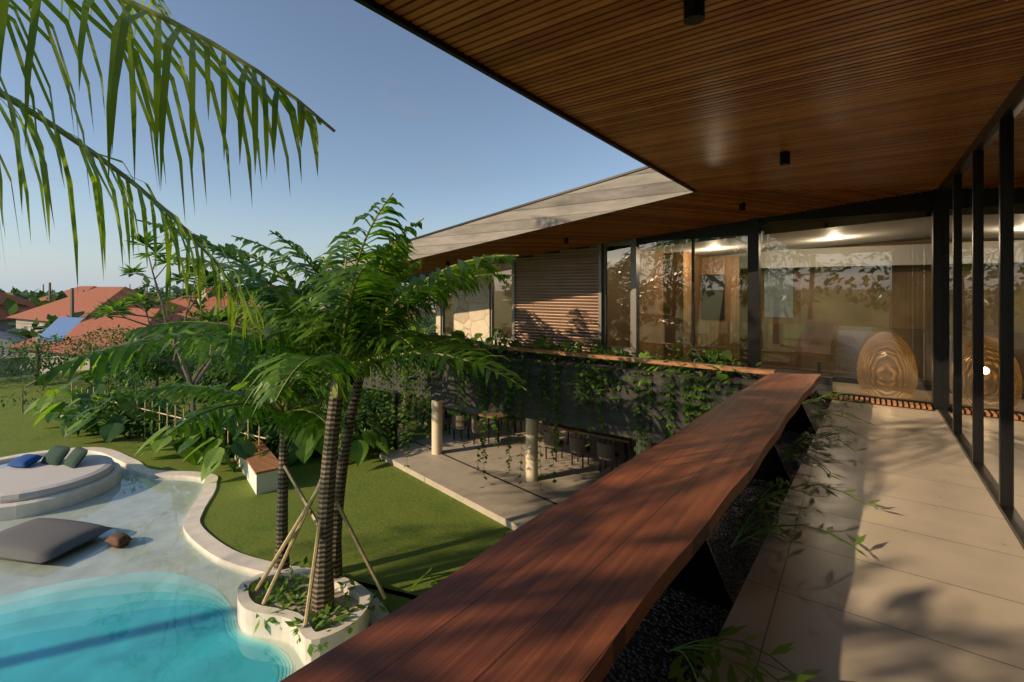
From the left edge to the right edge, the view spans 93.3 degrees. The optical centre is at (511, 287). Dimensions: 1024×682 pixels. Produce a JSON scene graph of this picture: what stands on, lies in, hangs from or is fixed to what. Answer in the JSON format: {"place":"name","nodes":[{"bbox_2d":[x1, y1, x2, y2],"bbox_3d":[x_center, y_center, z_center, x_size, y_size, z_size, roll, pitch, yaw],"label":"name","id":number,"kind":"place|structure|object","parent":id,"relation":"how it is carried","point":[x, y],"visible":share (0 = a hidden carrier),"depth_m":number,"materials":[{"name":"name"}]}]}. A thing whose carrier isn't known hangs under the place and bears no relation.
{"place":"outdoors","nodes":[
{"label":"outdoors","id":0,"kind":"place"},
{"bbox_2d":[0,292,513,612],"bbox_3d":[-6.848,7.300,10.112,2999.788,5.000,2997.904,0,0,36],"label":"ground","id":1,"kind":"structure","parent":0,"point":[409,530],"depth_m":10.52,"materials":[{"name":"green plant"}]},
{"bbox_2d":[0,0,335,346],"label":"palm","id":2,"kind":"object","parent":1,"relation":"on","point":[121,35],"visible":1,"depth_m":2.63,"materials":[{"name":"green plant"}]},
{"bbox_2d":[71,383,265,465],"bbox_3d":[-11.453,4.156,15.315,11.603,1.289,0.057,0,0,29],"label":"bamboo fence","id":3,"kind":"object","parent":1,"relation":"on","point":[175,416],"visible":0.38,"depth_m":14.72,"materials":[{"name":"beige wood"}]},
{"bbox_2d":[110,302,245,427],"bbox_3d":[-10.887,2.638,16.431,2.812,4.348,4.461,0,0,10],"label":"frangipani tree","id":4,"kind":"object","parent":1,"relation":"on","point":[158,315],"visible":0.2,"depth_m":15.71,"materials":[{"name":"green plant"}]},
{"bbox_2d":[85,231,286,460],"bbox_3d":[-8.297,1.668,13.221,4.987,6.290,6.254,0,0,-44],"label":"frangipani tree","id":5,"kind":"object","parent":1,"relation":"on","point":[107,310],"visible":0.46,"depth_m":13.05,"materials":[{"name":"green plant"}]},
{"bbox_2d":[0,447,389,681],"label":"pool shell","id":6,"kind":"object","parent":1,"relation":"on","point":[154,599],"visible":0.74,"depth_m":7.51,"materials":[{"name":"paint"}]},
{"bbox_2d":[105,533,132,547],"bbox_3d":[-7.446,4.780,9.155,0.420,0.220,0.260,0,0,25],"label":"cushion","id":7,"kind":"object","parent":6,"relation":"on","point":[117,540],"visible":1,"depth_m":9.08,"materials":[{"name":"brown fabric"}]},
{"bbox_2d":[237,567,369,665],"bbox_3d":[-3.050,5.150,7.082,2.164,1.300,1.297,0,0,36],"label":"palm planter","id":8,"kind":"object","parent":6,"relation":"on","point":[249,609],"visible":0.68,"depth_m":6.72,"materials":[{"name":"paint"}]},
{"bbox_2d":[133,313,389,569],"bbox_3d":[-4.028,2.514,8.264,3.564,4.276,3.878,0,0,36],"label":"garden palm","id":9,"kind":"object","parent":8,"relation":"on","point":[290,416],"visible":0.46,"depth_m":7.69,"materials":[{"name":"green plant"}]},
{"bbox_2d":[24,193,527,615],"bbox_3d":[-2.592,1.712,6.980,5.469,5.878,5.258,0,0,-12],"label":"garden palm","id":10,"kind":"object","parent":8,"relation":"on","point":[316,322],"visible":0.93,"depth_m":6.30,"materials":[{"name":"green plant"}]},
{"bbox_2d":[243,556,387,656],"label":"plants","id":11,"kind":"object","parent":8,"relation":"on","point":[287,602],"visible":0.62,"depth_m":6.94,"materials":[{"name":"green plant"}]},
{"bbox_2d":[255,465,386,625],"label":"support poles","id":12,"kind":"object","parent":8,"relation":"on","point":[298,524],"visible":0.72,"depth_m":7.01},
{"bbox_2d":[231,230,513,578],"bbox_3d":[-2.208,1.926,8.222,4.033,5.452,4.719,0,0,36],"label":"garden palm","id":13,"kind":"object","parent":8,"relation":"on","point":[403,335],"visible":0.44,"depth_m":7.51,"materials":[{"name":"green plant"}]},
{"label":"pool water","id":14,"kind":"structure","parent":6,"relation":"on","visible":0},
{"bbox_2d":[0,518,112,562],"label":"beanbag","id":15,"kind":"object","parent":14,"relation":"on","point":[39,540],"visible":1,"depth_m":8.86,"materials":[{"name":"fabric"}]},
{"bbox_2d":[0,445,120,521],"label":"round daybed","id":16,"kind":"object","parent":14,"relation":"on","point":[56,478],"visible":1,"depth_m":11.14,"materials":[{"name":"fabric"}]},
{"bbox_2d":[0,277,417,338],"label":"distant trees","id":17,"kind":"object","parent":1,"relation":"on","point":[10,306],"visible":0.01,"depth_m":56.20,"materials":[{"name":"green plant"}]},
{"bbox_2d":[0,285,435,377],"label":"houses","id":18,"kind":"structure","parent":1,"relation":"on","point":[86,301],"depth_m":42.51,"materials":[{"name":"ceramic"}]},
{"bbox_2d":[0,311,435,434],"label":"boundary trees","id":19,"kind":"object","parent":1,"relation":"on","point":[158,368],"visible":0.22,"depth_m":20.90,"materials":[{"name":"green plant"}]},
{"bbox_2d":[0,353,465,589],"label":"shrubs","id":20,"kind":"object","parent":1,"relation":"on","point":[77,415],"visible":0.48,"depth_m":14.70,"materials":[{"name":"green plant"}]},
{"bbox_2d":[233,439,278,494],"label":"garden seat wall","id":21,"kind":"structure","parent":1,"relation":"on","point":[261,474],"depth_m":11.57,"materials":[{"name":"white paint"}]},
{"bbox_2d":[315,0,1023,681],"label":"villa building","id":22,"kind":"structure","parent":1,"relation":"on","point":[825,188],"depth_m":4.27,"materials":[{"name":"brown wood"}]},
{"bbox_2d":[442,404,635,472],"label":"dining sets","id":23,"kind":"object","parent":22,"relation":"on","point":[605,451],"visible":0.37,"depth_m":13.21,"materials":[{"name":"brown wood"}]},
{"bbox_2d":[280,373,820,681],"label":"timber bench","id":24,"kind":"object","parent":22,"relation":"on","point":[572,588],"visible":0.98,"depth_m":1.94,"materials":[{"name":"brown wood"}]},
{"bbox_2d":[668,386,883,681],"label":"plants","id":25,"kind":"object","parent":22,"relation":"on","point":[703,645],"visible":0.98,"depth_m":2.96,"materials":[{"name":"green plant"}]},
{"bbox_2d":[857,331,917,396],"bbox_3d":[5.696,1.130,7.357,0.740,0.940,0.740,0,0,36],"label":"wicker lamp","id":26,"kind":"object","parent":22,"relation":"on","point":[886,377],"visible":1,"depth_m":7.20,"materials":[{"name":"beige wicker"}]},
{"bbox_2d":[0,0,645,291],"label":"sky","id":27,"kind":"structure","parent":0,"point":[453,144],"materials":[{"name":"blue"}]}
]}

